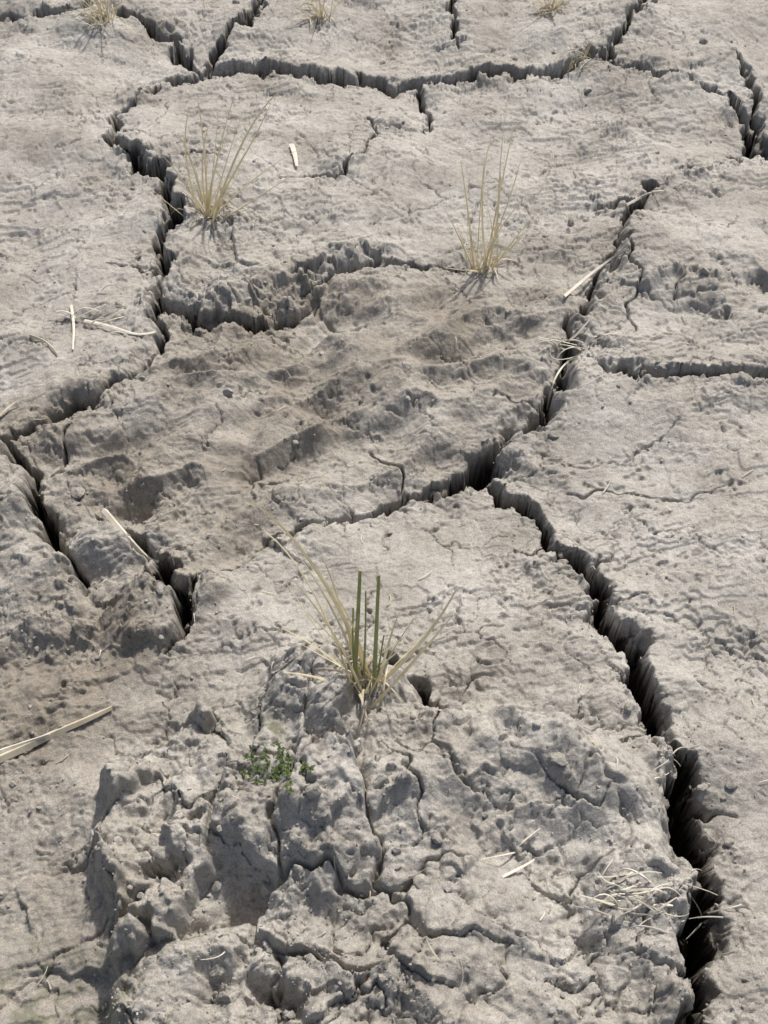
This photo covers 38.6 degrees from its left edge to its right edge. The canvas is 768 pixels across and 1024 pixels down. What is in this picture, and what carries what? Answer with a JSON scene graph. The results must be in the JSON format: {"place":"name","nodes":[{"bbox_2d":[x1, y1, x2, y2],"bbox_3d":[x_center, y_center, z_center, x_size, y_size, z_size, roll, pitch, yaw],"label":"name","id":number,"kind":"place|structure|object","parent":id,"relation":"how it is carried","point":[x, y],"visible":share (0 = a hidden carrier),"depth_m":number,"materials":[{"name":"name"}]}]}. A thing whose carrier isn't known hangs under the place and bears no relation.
{"place":"outdoors","nodes":[
{"label":"outdoors","id":0,"kind":"place"},
{"bbox_2d":[0,0,767,1023],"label":"ground","id":1,"kind":"structure","parent":0,"point":[506,652],"depth_m":1.31,"materials":[{"name":"soil"}]},
{"bbox_2d":[0,399,18,415],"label":"straw stalk","id":2,"kind":"object","parent":1,"relation":"on","point":[5,409],"visible":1,"depth_m":1.39,"materials":[{"name":"beige plant"}]},
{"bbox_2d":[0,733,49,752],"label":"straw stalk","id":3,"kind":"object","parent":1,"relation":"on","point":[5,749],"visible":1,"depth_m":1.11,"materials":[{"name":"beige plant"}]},
{"bbox_2d":[29,334,57,354],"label":"straw stalk","id":4,"kind":"object","parent":1,"relation":"on","point":[44,341],"visible":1,"depth_m":1.47,"materials":[{"name":"beige plant"}]},
{"bbox_2d":[0,706,112,762],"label":"straw stalk","id":5,"kind":"object","parent":1,"relation":"on","point":[9,754],"visible":1,"depth_m":1.11,"materials":[{"name":"beige plant"}]},
{"bbox_2d":[70,305,74,349],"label":"straw stalk","id":6,"kind":"object","parent":1,"relation":"on","point":[73,321],"visible":1,"depth_m":1.50,"materials":[{"name":"beige plant"}]},
{"bbox_2d":[33,285,129,337],"bbox_3d":[-0.394,-0.283,1.520,0.155,0.021,0.097,17,52,13],"label":"straw clump","id":7,"kind":"object","parent":1,"relation":"on","point":[75,318],"visible":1,"depth_m":1.51,"materials":[{"name":"beige plant"}]},
{"bbox_2d":[74,0,140,40],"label":"dry grass tuft","id":8,"kind":"object","parent":1,"relation":"on","point":[97,12],"visible":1,"depth_m":2.03,"materials":[{"name":"plant"}]},
{"bbox_2d":[83,319,155,334],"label":"straw stalk","id":9,"kind":"object","parent":1,"relation":"on","point":[108,325],"visible":1,"depth_m":1.48,"materials":[{"name":"beige plant"}]},
{"bbox_2d":[101,508,158,562],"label":"straw stalk","id":10,"kind":"object","parent":1,"relation":"on","point":[116,524],"visible":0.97,"depth_m":1.25,"materials":[{"name":"beige plant"}]},
{"bbox_2d":[154,92,303,229],"bbox_3d":[-0.235,-0.509,1.580,0.236,0.230,0.123,0,50,0],"label":"dry grass tuft","id":11,"kind":"object","parent":1,"relation":"on","point":[216,209],"visible":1,"depth_m":1.63,"materials":[{"name":"plant"}]},
{"bbox_2d":[239,742,314,792],"bbox_3d":[-0.098,0.229,0.985,0.047,0.059,0.083,-32,57,-24],"label":"green weed","id":12,"kind":"object","parent":1,"relation":"on","point":[277,770],"visible":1,"depth_m":0.99,"materials":[{"name":"green plant"}]},
{"bbox_2d":[289,143,297,166],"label":"straw stalk","id":13,"kind":"object","parent":1,"relation":"on","point":[292,147],"visible":0.95,"depth_m":1.76,"materials":[{"name":"beige plant"}]},
{"bbox_2d":[283,0,339,32],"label":"dry grass tuft","id":14,"kind":"object","parent":1,"relation":"on","point":[317,14],"visible":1,"depth_m":2.09,"materials":[{"name":"plant"}]},
{"bbox_2d":[252,502,455,736],"bbox_3d":[-0.020,0.098,0.959,0.170,0.270,0.109,0,50,0],"label":"dry grass tuft","id":15,"kind":"object","parent":1,"relation":"on","point":[355,677],"visible":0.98,"depth_m":1.01,"materials":[{"name":"plant"}]},
{"bbox_2d":[0,0,766,1023],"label":"soil crumbs","id":16,"kind":"object","parent":1,"relation":"on","point":[314,792],"visible":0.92,"depth_m":1.01,"materials":[{"name":"soil"}]},
{"bbox_2d":[18,12,766,1021],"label":"straw litter","id":17,"kind":"object","parent":1,"relation":"on","point":[388,604],"visible":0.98,"depth_m":1.14,"materials":[{"name":"beige plant"}]},
{"bbox_2d":[444,103,540,284],"bbox_3d":[0.150,-0.424,1.508,0.128,0.248,0.111,0,50,0],"label":"dry grass tuft","id":18,"kind":"object","parent":1,"relation":"on","point":[494,262],"visible":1,"depth_m":1.56,"materials":[{"name":"plant"}]},
{"bbox_2d":[483,828,568,877],"bbox_3d":[0.127,0.318,0.987,0.070,0.032,0.044,-25,55,-20],"label":"straw clump","id":19,"kind":"object","parent":1,"relation":"on","point":[516,869],"visible":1,"depth_m":0.98,"materials":[{"name":"beige plant"}]},
{"bbox_2d":[527,0,572,17],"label":"dry grass tuft","id":20,"kind":"object","parent":1,"relation":"on","point":[551,9],"visible":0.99,"depth_m":2.08,"materials":[{"name":"plant"}]},
{"bbox_2d":[546,351,583,409],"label":"straw stalk","id":21,"kind":"object","parent":1,"relation":"on","point":[560,369],"visible":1,"depth_m":1.47,"materials":[{"name":"beige plant"}]},
{"bbox_2d":[514,332,620,360],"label":"straw clump","id":22,"kind":"object","parent":1,"relation":"on","point":[556,345],"visible":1,"depth_m":1.48,"materials":[{"name":"beige plant"}]},
{"bbox_2d":[570,319,589,339],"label":"straw stalk","id":23,"kind":"object","parent":1,"relation":"on","point":[577,333],"visible":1,"depth_m":1.49,"materials":[{"name":"beige plant"}]},
{"bbox_2d":[563,39,602,75],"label":"dry grass tuft","id":24,"kind":"object","parent":1,"relation":"on","point":[582,60],"visible":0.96,"depth_m":1.96,"materials":[{"name":"plant"}]},
{"bbox_2d":[563,249,628,298],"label":"straw stalk","id":25,"kind":"object","parent":1,"relation":"on","point":[572,289],"visible":1,"depth_m":1.57,"materials":[{"name":"beige plant"}]},
{"bbox_2d":[568,861,693,916],"bbox_3d":[0.214,0.327,0.953,0.109,0.040,0.050,0,50,0],"label":"straw clump","id":26,"kind":"object","parent":1,"relation":"on","point":[647,891],"visible":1,"depth_m":0.95,"materials":[{"name":"beige plant"}]},
{"bbox_2d":[625,190,663,205],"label":"straw stalk","id":27,"kind":"object","parent":1,"relation":"on","point":[634,200],"visible":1,"depth_m":1.70,"materials":[{"name":"beige plant"}]},
{"bbox_2d":[648,747,689,773],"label":"straw clump","id":28,"kind":"object","parent":1,"relation":"on","point":[668,759],"visible":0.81,"depth_m":1.05,"materials":[{"name":"beige plant"}]},
{"bbox_2d":[627,886,753,938],"bbox_3d":[0.268,0.374,1.004,0.140,0.149,0.052,-12,51,-10],"label":"straw clump","id":29,"kind":"object","parent":1,"relation":"on","point":[698,926],"visible":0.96,"depth_m":1.00,"materials":[{"name":"beige plant"}]}
]}

